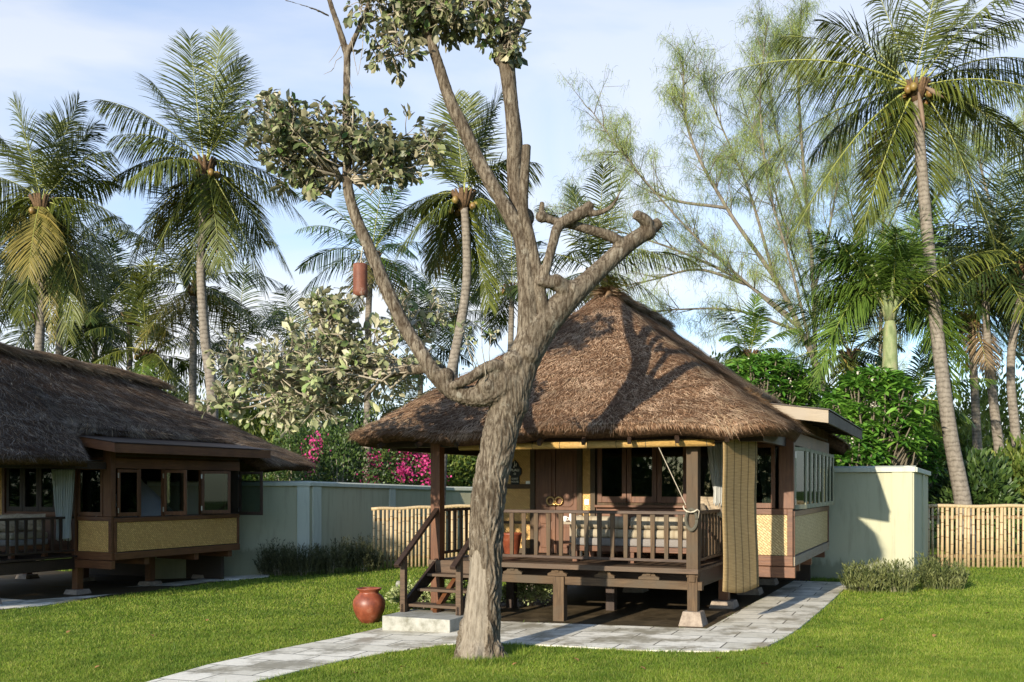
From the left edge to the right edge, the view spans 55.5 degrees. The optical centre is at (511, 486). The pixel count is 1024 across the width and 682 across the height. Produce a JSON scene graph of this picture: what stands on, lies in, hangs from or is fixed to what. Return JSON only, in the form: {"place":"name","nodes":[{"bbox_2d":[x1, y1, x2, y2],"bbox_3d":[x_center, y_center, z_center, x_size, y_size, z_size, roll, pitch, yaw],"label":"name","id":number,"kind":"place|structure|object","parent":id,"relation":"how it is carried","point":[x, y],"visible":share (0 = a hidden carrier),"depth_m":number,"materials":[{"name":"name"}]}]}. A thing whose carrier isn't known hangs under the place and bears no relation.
{"place":"outdoors","nodes":[
{"label":"outdoors","id":0,"kind":"place"},
{"bbox_2d":[0,571,220,609],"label":"veranda floor","id":1,"kind":"structure","parent":0,"point":[50,584],"depth_m":21.18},
{"bbox_2d":[0,574,268,608],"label":"garden path","id":2,"kind":"structure","parent":0,"point":[11,603],"depth_m":18.87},
{"bbox_2d":[116,479,172,516],"bbox_3d":[-8.571,0.250,22.209,1.900,1.120,1.900,0,0,26],"label":"mosquito net","id":3,"kind":"object","parent":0,"point":[150,502],"visible":0.15,"depth_m":21.84,"materials":[{"name":"grey fabric"}]},
{"bbox_2d":[147,581,868,681],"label":"path","id":4,"kind":"structure","parent":0,"point":[765,621],"depth_m":12.38,"materials":[{"name":"stone"}]},
{"bbox_2d":[382,609,463,632],"bbox_3d":[-1.161,1.916,13.717,1.070,0.228,0.800,0,0,24],"label":"stone step","id":5,"kind":"object","parent":4,"relation":"on","point":[427,620],"visible":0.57,"depth_m":13.40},
{"bbox_2d":[0,522,1023,681],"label":"ground","id":6,"kind":"structure","parent":0,"point":[410,570],"depth_m":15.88,"materials":[{"name":"green plant"}]},
{"bbox_2d":[0,195,87,348],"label":"coconut palm","id":7,"kind":"object","parent":6,"relation":"on","point":[7,311],"visible":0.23,"depth_m":32.98,"materials":[{"name":"green"}]},
{"bbox_2d":[0,225,126,360],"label":"coconut palm","id":8,"kind":"object","parent":6,"relation":"on","point":[31,330],"visible":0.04,"depth_m":41.30,"materials":[{"name":"green"}]},
{"bbox_2d":[0,90,130,351],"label":"coconut palm","id":9,"kind":"object","parent":6,"relation":"on","point":[48,229],"visible":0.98,"depth_m":26.82,"materials":[{"name":"green"}]},
{"bbox_2d":[0,169,156,355],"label":"coconut palm","id":10,"kind":"object","parent":6,"relation":"on","point":[59,349],"visible":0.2,"depth_m":33.93,"materials":[{"name":"green"}]},
{"bbox_2d":[22,236,183,368],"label":"coconut palm","id":11,"kind":"object","parent":6,"relation":"on","point":[76,354],"visible":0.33,"depth_m":35.42,"materials":[{"name":"green"}]},
{"bbox_2d":[47,224,223,375],"bbox_3d":[-15.528,-4.231,40.051,6.653,13.063,7.499,0,0,0],"label":"coconut palm","id":12,"kind":"object","parent":6,"relation":"on","point":[129,365],"visible":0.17,"depth_m":39.90,"materials":[{"name":"green"}]},
{"bbox_2d":[82,257,231,402],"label":"coconut palm","id":13,"kind":"object","parent":6,"relation":"on","point":[148,360],"visible":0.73,"depth_m":33.71,"materials":[{"name":"green"}]},
{"bbox_2d":[0,342,317,603],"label":"thatched bungalow","id":14,"kind":"object","parent":6,"relation":"on","point":[108,433],"visible":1,"depth_m":20.28,"materials":[{"name":"plant"}]},
{"bbox_2d":[6,468,21,510],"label":"window","id":15,"kind":"structure","parent":14,"relation":"in","point":[13,476],"depth_m":20.46,"materials":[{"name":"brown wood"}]},
{"bbox_2d":[0,531,48,558],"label":"daybed","id":16,"kind":"object","parent":14,"relation":"on","point":[20,542],"visible":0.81,"depth_m":18.75,"materials":[{"name":"red wood"}]},
{"bbox_2d":[0,514,16,531],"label":"cushion","id":17,"kind":"object","parent":16,"relation":"on","point":[11,526],"visible":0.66,"depth_m":18.73,"materials":[{"name":"beige fabric"}]},
{"bbox_2d":[17,514,45,531],"bbox_3d":[-9.459,0.712,19.110,0.620,0.356,0.193,0,0,6],"label":"cushion","id":18,"kind":"object","parent":16,"relation":"on","point":[30,525],"visible":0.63,"depth_m":19.05,"materials":[{"name":"beige fabric"}]},
{"bbox_2d":[22,468,38,511],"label":"window","id":19,"kind":"structure","parent":14,"relation":"in","point":[30,476],"depth_m":20.24,"materials":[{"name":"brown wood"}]},
{"bbox_2d":[39,468,54,511],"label":"window","id":20,"kind":"structure","parent":14,"relation":"in","point":[46,496],"depth_m":20.03,"materials":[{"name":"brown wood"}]},
{"bbox_2d":[51,468,74,540],"bbox_3d":[-8.937,0.364,19.408,0.500,1.452,0.114,0,0,-4],"label":"curtain","id":21,"kind":"object","parent":14,"relation":"hanging from","point":[63,479],"visible":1,"depth_m":19.39,"materials":[{"name":"grey fabric"}]},
{"bbox_2d":[78,469,102,515],"bbox_3d":[-8.427,0.100,19.469,0.700,0.980,0.040,0,0,26],"label":"window","id":22,"kind":"structure","parent":14,"relation":"in","point":[90,481],"depth_m":19.48,"materials":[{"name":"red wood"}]},
{"bbox_2d":[117,469,139,516],"bbox_3d":[-7.704,0.130,19.552,0.052,0.940,0.562,0,0,26],"label":"window","id":23,"kind":"structure","parent":14,"relation":"in","point":[128,480],"depth_m":19.56,"materials":[{"name":"red wood"}]},
{"bbox_2d":[163,470,186,514],"bbox_3d":[-7.041,0.130,20.336,0.542,0.940,0.052,0,0,14],"label":"window","id":24,"kind":"structure","parent":14,"relation":"in","point":[165,511],"depth_m":20.33,"materials":[{"name":"red wood"}]},
{"bbox_2d":[201,471,230,513],"bbox_3d":[-6.545,0.130,21.503,0.632,0.940,0.052,0,0,-26],"label":"window","id":25,"kind":"structure","parent":14,"relation":"in","point":[203,511],"depth_m":21.49,"materials":[{"name":"red wood"}]},
{"bbox_2d":[238,472,262,514],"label":"window","id":26,"kind":"structure","parent":14,"relation":"in","point":[240,473],"depth_m":22.34,"materials":[{"name":"brown wood"}]},
{"bbox_2d":[86,181,291,406],"bbox_3d":[-10.911,-4.036,32.746,6.288,12.674,6.587,0,0,0],"label":"coconut palm","id":27,"kind":"object","parent":6,"relation":"on","point":[193,317],"visible":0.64,"depth_m":32.92,"materials":[{"name":"green"}]},
{"bbox_2d":[89,26,310,418],"bbox_3d":[-8.371,-5.308,27.080,5.060,15.218,5.213,0,0,43],"label":"coconut palm","id":28,"kind":"object","parent":6,"relation":"on","point":[206,195],"visible":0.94,"depth_m":26.92,"materials":[{"name":"green"}]},
{"bbox_2d":[165,380,283,479],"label":"jungle shrub","id":29,"kind":"object","parent":6,"relation":"on","point":[183,398],"visible":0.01,"depth_m":41.80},
{"bbox_2d":[156,260,296,426],"bbox_3d":[-10.913,-3.284,38.102,5.656,11.167,5.520,0,0,0],"label":"coconut palm","id":30,"kind":"object","parent":6,"relation":"on","point":[244,332],"visible":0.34,"depth_m":37.91,"materials":[{"name":"green"}]},
{"bbox_2d":[185,374,352,480],"bbox_3d":[-9.734,-1.146,37.856,7.158,7.040,5.018,0,0,0],"label":"jungle shrub","id":31,"kind":"object","parent":6,"relation":"on","point":[254,421],"visible":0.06,"depth_m":37.54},
{"bbox_2d":[252,537,294,575],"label":"spiky shrub","id":32,"kind":"object","parent":6,"relation":"on","point":[268,563],"visible":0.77,"depth_m":23.08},
{"bbox_2d":[243,401,344,481],"bbox_3d":[-6.856,-0.357,31.128,3.750,5.063,2.966,0,0,0],"label":"bougainvillea","id":33,"kind":"object","parent":6,"relation":"on","point":[286,437],"visible":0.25,"depth_m":30.71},
{"bbox_2d":[242,285,356,438],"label":"coconut palm","id":34,"kind":"object","parent":6,"relation":"on","point":[288,340],"visible":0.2,"depth_m":41.40,"materials":[{"name":"green"}]},
{"bbox_2d":[277,542,330,575],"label":"spiky shrub","id":35,"kind":"object","parent":6,"relation":"on","point":[301,563],"visible":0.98,"depth_m":22.87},
{"bbox_2d":[147,481,472,578],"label":"garden wall","id":36,"kind":"structure","parent":6,"relation":"on","point":[306,513],"depth_m":23.85,"materials":[{"name":"paint"}]},
{"bbox_2d":[249,388,399,481],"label":"jungle shrub","id":37,"kind":"object","parent":6,"relation":"on","point":[337,430],"visible":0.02,"depth_m":47.89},
{"bbox_2d":[306,534,359,573],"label":"spiky shrub","id":38,"kind":"object","parent":6,"relation":"on","point":[340,559],"visible":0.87,"depth_m":23.19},
{"bbox_2d":[279,407,413,484],"bbox_3d":[-5.143,-0.275,29.935,4.307,4.817,3.322,0,0,0],"label":"bougainvillea","id":39,"kind":"object","parent":6,"relation":"on","point":[336,449],"visible":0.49,"depth_m":29.78,"materials":[{"name":"plant"}]},
{"bbox_2d":[288,382,416,483],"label":"jungle shrub","id":40,"kind":"object","parent":6,"relation":"on","point":[352,416],"visible":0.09,"depth_m":43.44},
{"bbox_2d":[345,534,385,571],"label":"spiky shrub","id":41,"kind":"object","parent":6,"relation":"on","point":[365,558],"visible":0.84,"depth_m":23.58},
{"bbox_2d":[353,587,385,623],"bbox_3d":[-2.123,1.770,14.469,0.486,0.520,0.486,0,0,0],"label":"clay jar","id":42,"kind":"object","parent":6,"relation":"on","point":[369,603],"visible":0.99,"depth_m":14.30,"materials":[{"name":"ceramic"}]},
{"bbox_2d":[294,178,453,482],"bbox_3d":[-5.120,-4.910,36.117,6.316,14.264,5.943,0,0,0],"label":"coconut palm","id":43,"kind":"object","parent":6,"relation":"on","point":[392,270],"visible":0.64,"depth_m":35.87,"materials":[{"name":"green"}]},
{"bbox_2d":[367,354,434,464],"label":"coconut palm","id":44,"kind":"object","parent":6,"relation":"on","point":[388,408],"visible":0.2,"depth_m":35.53,"materials":[{"name":"green"}]},
{"bbox_2d":[355,448,458,485],"bbox_3d":[-3.383,-0.208,31.090,3.604,4.566,3.113,0,0,0],"label":"bougainvillea","id":45,"kind":"object","parent":6,"relation":"on","point":[420,462],"visible":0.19,"depth_m":30.55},
{"bbox_2d":[385,579,449,611],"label":"variegated bush","id":46,"kind":"object","parent":6,"relation":"on","point":[394,596],"visible":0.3,"depth_m":15.34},
{"bbox_2d":[371,504,469,568],"bbox_3d":[-1.176,1.243,24.919,4.841,1.687,0.139,0,0,-15],"label":"bamboo fence","id":47,"kind":"object","parent":6,"relation":"on","point":[391,519],"visible":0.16,"depth_m":24.48,"materials":[{"name":"brown"}]},
{"bbox_2d":[379,281,472,397],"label":"coconut palm","id":48,"kind":"object","parent":6,"relation":"on","point":[419,332],"visible":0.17,"depth_m":39.89,"materials":[{"name":"green"}]},
{"bbox_2d":[193,0,662,661],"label":"pruned tree","id":49,"kind":"object","parent":6,"relation":"on","point":[501,388],"visible":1,"depth_m":11.23,"materials":[{"name":"green plant"}]},
{"bbox_2d":[352,246,367,299],"bbox_3d":[-1.745,-2.499,11.191,0.174,0.722,0.188,0,0,0],"label":"lantern","id":50,"kind":"object","parent":49,"relation":"hanging from","point":[360,284],"visible":1,"depth_m":11.11,"materials":[{"name":"red wicker"}]},
{"bbox_2d":[386,453,476,486],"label":"flowering bush","id":51,"kind":"object","parent":6,"relation":"on","point":[458,465],"visible":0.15,"depth_m":35.01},
{"bbox_2d":[423,455,477,486],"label":"jungle shrub","id":52,"kind":"object","parent":6,"relation":"on","point":[466,470],"visible":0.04,"depth_m":34.98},
{"bbox_2d":[392,237,515,377],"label":"coconut palm","id":53,"kind":"object","parent":6,"relation":"on","point":[455,301],"visible":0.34,"depth_m":43.61,"materials":[{"name":"green"}]},
{"bbox_2d":[382,83,543,559],"bbox_3d":[-1.344,-4.392,26.335,4.415,13.054,3.470,0,0,0],"label":"coconut palm","id":54,"kind":"object","parent":6,"relation":"on","point":[465,204],"visible":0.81,"depth_m":25.98,"materials":[{"name":"green"}]},
{"bbox_2d":[448,190,592,350],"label":"coconut palm","id":55,"kind":"object","parent":6,"relation":"on","point":[509,315],"visible":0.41,"depth_m":38.02,"materials":[{"name":"green"}]},
{"bbox_2d":[497,162,699,322],"bbox_3d":[3.009,-4.410,32.993,5.838,12.794,5.811,0,0,44],"label":"coconut palm","id":56,"kind":"object","parent":6,"relation":"on","point":[598,251],"visible":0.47,"depth_m":32.80,"materials":[{"name":"green"}]},
{"bbox_2d":[223,378,1020,483],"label":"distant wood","id":57,"kind":"object","parent":6,"relation":"on","point":[926,391],"depth_m":53.92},
{"bbox_2d":[530,0,824,390],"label":"casuarina tree","id":58,"kind":"object","parent":6,"relation":"on","point":[676,94],"visible":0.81,"depth_m":39.95,"materials":[{"name":"plant"}]},
{"bbox_2d":[713,292,803,378],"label":"coconut palm","id":59,"kind":"object","parent":6,"relation":"on","point":[753,323],"visible":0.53,"depth_m":35.73,"materials":[{"name":"green"}]},
{"bbox_2d":[721,351,823,406],"bbox_3d":[6.767,-0.903,25.977,3.142,5.421,3.141,0,0,0],"label":"shrub","id":60,"kind":"object","parent":6,"relation":"on","point":[754,369],"visible":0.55,"depth_m":25.22,"materials":[{"name":"green plant"}]},
{"bbox_2d":[701,0,878,366],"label":"casuarina tree","id":61,"kind":"object","parent":6,"relation":"on","point":[792,28],"visible":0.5,"depth_m":42.22,"materials":[{"name":"plant"}]},
{"bbox_2d":[769,292,943,399],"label":"coconut palm","id":62,"kind":"object","parent":6,"relation":"on","point":[848,360],"visible":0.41,"depth_m":29.84,"materials":[{"name":"green"}]},
{"bbox_2d":[834,423,897,465],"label":"shrub","id":63,"kind":"object","parent":6,"relation":"on","point":[859,455],"visible":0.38,"depth_m":22.07,"materials":[{"name":"green plant"}]},
{"bbox_2d":[709,0,1023,559],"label":"coconut palm","id":64,"kind":"object","parent":6,"relation":"on","point":[911,112],"visible":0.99,"depth_m":23.93,"materials":[{"name":"green"}]},
{"bbox_2d":[837,556,896,592],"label":"green shrub","id":65,"kind":"object","parent":6,"relation":"on","point":[860,577],"visible":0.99,"depth_m":16.53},
{"bbox_2d":[811,466,930,578],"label":"garden wall","id":66,"kind":"structure","parent":6,"relation":"on","point":[881,512],"depth_m":18.76,"materials":[{"name":"paint"}]},
{"bbox_2d":[815,362,941,465],"bbox_3d":[8.700,-0.589,23.504,3.244,4.804,3.147,0,0,0],"label":"shrub","id":67,"kind":"object","parent":6,"relation":"on","point":[844,398],"visible":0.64,"depth_m":22.74,"materials":[{"name":"green plant"}]},
{"bbox_2d":[776,197,1013,418],"bbox_3d":[9.501,-2.690,23.863,5.326,9.180,4.431,0,0,42],"label":"foxtail palm","id":68,"kind":"object","parent":6,"relation":"on","point":[895,276],"visible":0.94,"depth_m":23.81,"materials":[{"name":"green"}]},
{"bbox_2d":[807,16,986,374],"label":"casuarina tree","id":69,"kind":"object","parent":6,"relation":"on","point":[890,214],"visible":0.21,"depth_m":43.94,"materials":[{"name":"plant"}]},
{"bbox_2d":[875,558,920,592],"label":"green shrub","id":70,"kind":"object","parent":6,"relation":"on","point":[897,576],"visible":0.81,"depth_m":16.42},
{"bbox_2d":[899,414,946,490],"bbox_3d":[10.453,-0.052,25.528,1.875,3.719,1.786,0,0,0],"label":"shrub","id":71,"kind":"object","parent":6,"relation":"on","point":[929,466],"visible":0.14,"depth_m":25.06,"materials":[{"name":"green plant"}]},
{"bbox_2d":[863,337,999,448],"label":"coconut palm","id":72,"kind":"object","parent":6,"relation":"on","point":[918,373],"visible":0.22,"depth_m":26.68,"materials":[{"name":"green"}]},
{"bbox_2d":[909,551,971,590],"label":"green shrub","id":73,"kind":"object","parent":6,"relation":"on","point":[934,574],"visible":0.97,"depth_m":16.85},
{"bbox_2d":[869,116,1023,546],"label":"coconut palm","id":74,"kind":"object","parent":6,"relation":"on","point":[996,425],"visible":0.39,"depth_m":28.87,"materials":[{"name":"green"}]},
{"bbox_2d":[872,84,1023,366],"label":"casuarina tree","id":75,"kind":"object","parent":6,"relation":"on","point":[998,334],"visible":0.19,"depth_m":36.01,"materials":[{"name":"plant"}]},
{"bbox_2d":[875,201,1023,544],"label":"coconut palm","id":76,"kind":"object","parent":6,"relation":"on","point":[974,354],"visible":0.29,"depth_m":29.56,"materials":[{"name":"yellow"}]},
{"bbox_2d":[917,407,1006,532],"bbox_3d":[16.480,-0.654,36.170,5.525,5.317,4.274,0,0,21],"label":"jungle shrub","id":77,"kind":"object","parent":6,"relation":"on","point":[965,434],"visible":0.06,"depth_m":35.85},
{"bbox_2d":[908,167,1023,448],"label":"coconut palm","id":78,"kind":"object","parent":6,"relation":"on","point":[1014,422],"visible":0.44,"depth_m":27.89,"materials":[{"name":"green"}]},
{"bbox_2d":[928,504,1023,567],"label":"bamboo fence","id":79,"kind":"object","parent":6,"relation":"on","point":[999,555],"visible":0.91,"depth_m":21.56,"materials":[{"name":"brown"}]},
{"bbox_2d":[928,444,1023,553],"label":"jungle shrub","id":80,"kind":"object","parent":6,"relation":"on","point":[988,476],"visible":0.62,"depth_m":25.47,"materials":[{"name":"plant"}]},
{"bbox_2d":[929,350,1023,458],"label":"jungle shrub","id":81,"kind":"object","parent":6,"relation":"on","point":[984,402],"visible":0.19,"depth_m":37.43,"materials":[{"name":"plant"}]},
{"bbox_2d":[991,432,1023,540],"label":"jungle shrub","id":82,"kind":"object","parent":6,"relation":"on","point":[1017,460],"visible":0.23,"depth_m":26.74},
{"bbox_2d":[0,0,1023,479],"label":"sky","id":83,"kind":"structure","parent":0,"point":[50,49],"materials":[{"name":"blue"}]},
{"bbox_2d":[445,581,791,628],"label":"paved floor","id":84,"kind":"structure","parent":0,"point":[651,607],"depth_m":15.37,"materials":[{"name":"stone"}]},
{"bbox_2d":[500,582,552,605],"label":"variegated bush","id":85,"kind":"object","parent":84,"relation":"on","point":[531,591],"visible":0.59,"depth_m":15.80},
{"bbox_2d":[342,284,862,626],"bbox_3d":[2.142,-0.554,17.441,7.288,5.509,9.800,0,0,24],"label":"thatched bungalow","id":86,"kind":"object","parent":84,"relation":"on","point":[615,364],"visible":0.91,"depth_m":14.59,"materials":[{"name":"brown wood"}]},
{"bbox_2d":[503,532,521,553],"bbox_3d":[-0.005,0.939,15.806,0.370,0.370,0.370,0,0,0],"label":"flower pot","id":87,"kind":"object","parent":86,"relation":"on","point":[517,540],"visible":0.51,"depth_m":15.69,"materials":[{"name":"ceramic"}]},
{"bbox_2d":[509,460,521,484],"bbox_3d":[0.051,-0.239,16.461,0.240,0.418,0.032,0,0,24],"label":"sign board","id":88,"kind":"object","parent":86,"relation":"attached to","point":[515,472],"visible":0.99,"depth_m":16.45,"materials":[{"name":"black paint"}]},
{"bbox_2d":[535,449,555,552],"bbox_3d":[0.559,0.205,16.257,0.360,1.810,0.054,0,0,24],"label":"door","id":89,"kind":"structure","parent":86,"relation":"in","point":[545,459],"depth_m":16.23,"materials":[{"name":"red wood"}]},
{"bbox_2d":[546,449,576,553],"bbox_3d":[0.817,0.205,16.105,0.533,1.810,0.112,0,0,25],"label":"door","id":90,"kind":"structure","parent":86,"relation":"in","point":[566,459],"depth_m":16.08,"materials":[{"name":"red wood"}]},
{"bbox_2d":[458,438,714,504],"bbox_3d":[0.991,-0.194,13.761,3.810,0.902,0.285,0,0,25],"label":"rolled blind","id":91,"kind":"object","parent":86,"relation":"attached to","point":[646,443],"visible":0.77,"depth_m":13.43,"materials":[{"name":"yellow wood"}]},
{"bbox_2d":[597,448,626,502],"bbox_3d":[1.623,-0.220,15.773,0.490,0.960,0.040,0,0,25],"label":"window","id":92,"kind":"structure","parent":86,"relation":"in","point":[622,499],"depth_m":15.75,"materials":[{"name":"red wood"}]},
{"bbox_2d":[571,527,705,562],"bbox_3d":[1.910,0.879,14.631,1.860,0.490,0.850,0,0,24],"label":"daybed","id":93,"kind":"object","parent":86,"relation":"on","point":[645,542],"visible":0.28,"depth_m":14.27,"materials":[{"name":"fabric"}]},
{"bbox_2d":[576,516,629,528],"bbox_3d":[1.342,0.538,14.543,0.860,0.194,0.194,0,0,25],"label":"bolster","id":94,"kind":"object","parent":93,"relation":"on","point":[605,522],"visible":0.53,"depth_m":14.47,"materials":[{"name":"beige fabric"}]},
{"bbox_2d":[630,516,685,529],"bbox_3d":[2.179,0.538,14.162,0.940,0.194,0.194,0,0,24],"label":"bolster","id":95,"kind":"object","parent":93,"relation":"on","point":[659,523],"visible":0.53,"depth_m":14.11,"materials":[{"name":"beige fabric"}]},
{"bbox_2d":[627,447,656,502],"bbox_3d":[2.078,-0.220,15.565,0.490,0.960,0.040,0,0,25],"label":"window","id":96,"kind":"structure","parent":86,"relation":"in","point":[630,499],"depth_m":15.54,"materials":[{"name":"red wood"}]},
{"bbox_2d":[657,447,685,502],"bbox_3d":[2.534,-0.220,15.357,0.490,0.960,0.040,0,0,25],"label":"window","id":97,"kind":"structure","parent":86,"relation":"in","point":[660,499],"depth_m":15.40,"materials":[{"name":"red wood"}]},
{"bbox_2d":[683,505,699,531],"bbox_3d":[2.424,0.434,13.179,0.235,0.354,0.075,0,0,24],"label":"rope coil","id":98,"kind":"object","parent":86,"relation":"hanging from","point":[690,510],"visible":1,"depth_m":13.17,"materials":[{"name":"beige"}]},
{"bbox_2d":[701,496,721,517],"bbox_3d":[2.994,0.313,14.748,0.420,0.333,0.181,0,0,4],"label":"cushion","id":99,"kind":"object","parent":86,"relation":"on","point":[708,502],"visible":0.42,"depth_m":14.69,"materials":[{"name":"beige fabric"}]},
{"bbox_2d":[707,442,722,506],"bbox_3d":[3.139,-0.181,14.704,0.450,0.982,0.113,0,0,-15],"label":"curtain","id":100,"kind":"object","parent":86,"relation":"hanging from","point":[715,455],"visible":0.66,"depth_m":14.67,"materials":[{"name":"grey fabric"}]},
{"bbox_2d":[722,439,758,592],"bbox_3d":[3.062,0.345,13.026,0.055,2.150,0.930,0,0,42],"label":"hanging blind","id":101,"kind":"object","parent":86,"relation":"hanging from","point":[740,543],"visible":0.96,"depth_m":13.01,"materials":[{"name":"wicker"}]},
{"bbox_2d":[756,443,774,507],"bbox_3d":[3.659,-0.160,14.850,0.700,0.980,0.040,0,0,25],"label":"window","id":102,"kind":"structure","parent":86,"relation":"in","point":[758,505],"depth_m":14.71,"materials":[{"name":"red wood"}]},
{"bbox_2d":[757,446,778,508],"bbox_3d":[3.936,-0.136,15.001,0.340,0.972,0.113,0,0,24],"label":"curtain","id":103,"kind":"object","parent":86,"relation":"hanging from","point":[764,457],"visible":0.65,"depth_m":15.00,"materials":[{"name":"grey fabric"}]},
{"bbox_2d":[793,447,806,509],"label":"window","id":104,"kind":"structure","parent":86,"relation":"in","point":[800,452],"depth_m":14.93,"materials":[{"name":"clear glass"}]},
{"bbox_2d":[807,449,811,507],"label":"window","id":105,"kind":"structure","parent":86,"relation":"in","point":[809,451],"depth_m":15.52,"materials":[{"name":"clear glass"}]},
{"bbox_2d":[812,450,815,507],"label":"window","id":106,"kind":"structure","parent":86,"relation":"in","point":[813,451],"depth_m":16.01,"materials":[{"name":"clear glass"}]},
{"bbox_2d":[816,451,819,506],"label":"window","id":107,"kind":"structure","parent":86,"relation":"in","point":[817,452],"depth_m":16.48,"materials":[{"name":"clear glass"}]},
{"bbox_2d":[820,452,823,506],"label":"window","id":108,"kind":"structure","parent":86,"relation":"in","point":[821,453],"depth_m":16.96,"materials":[{"name":"white glass"}]},
{"bbox_2d":[824,453,826,505],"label":"window","id":109,"kind":"structure","parent":86,"relation":"in","point":[825,454],"depth_m":17.44,"materials":[{"name":"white glass"}]},
{"bbox_2d":[827,454,830,504],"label":"window","id":110,"kind":"structure","parent":86,"relation":"in","point":[828,455],"depth_m":17.92,"materials":[{"name":"white glass"}]},
{"bbox_2d":[831,455,833,504],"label":"window","id":111,"kind":"structure","parent":86,"relation":"in","point":[832,456],"depth_m":18.39,"materials":[{"name":"white glass"}]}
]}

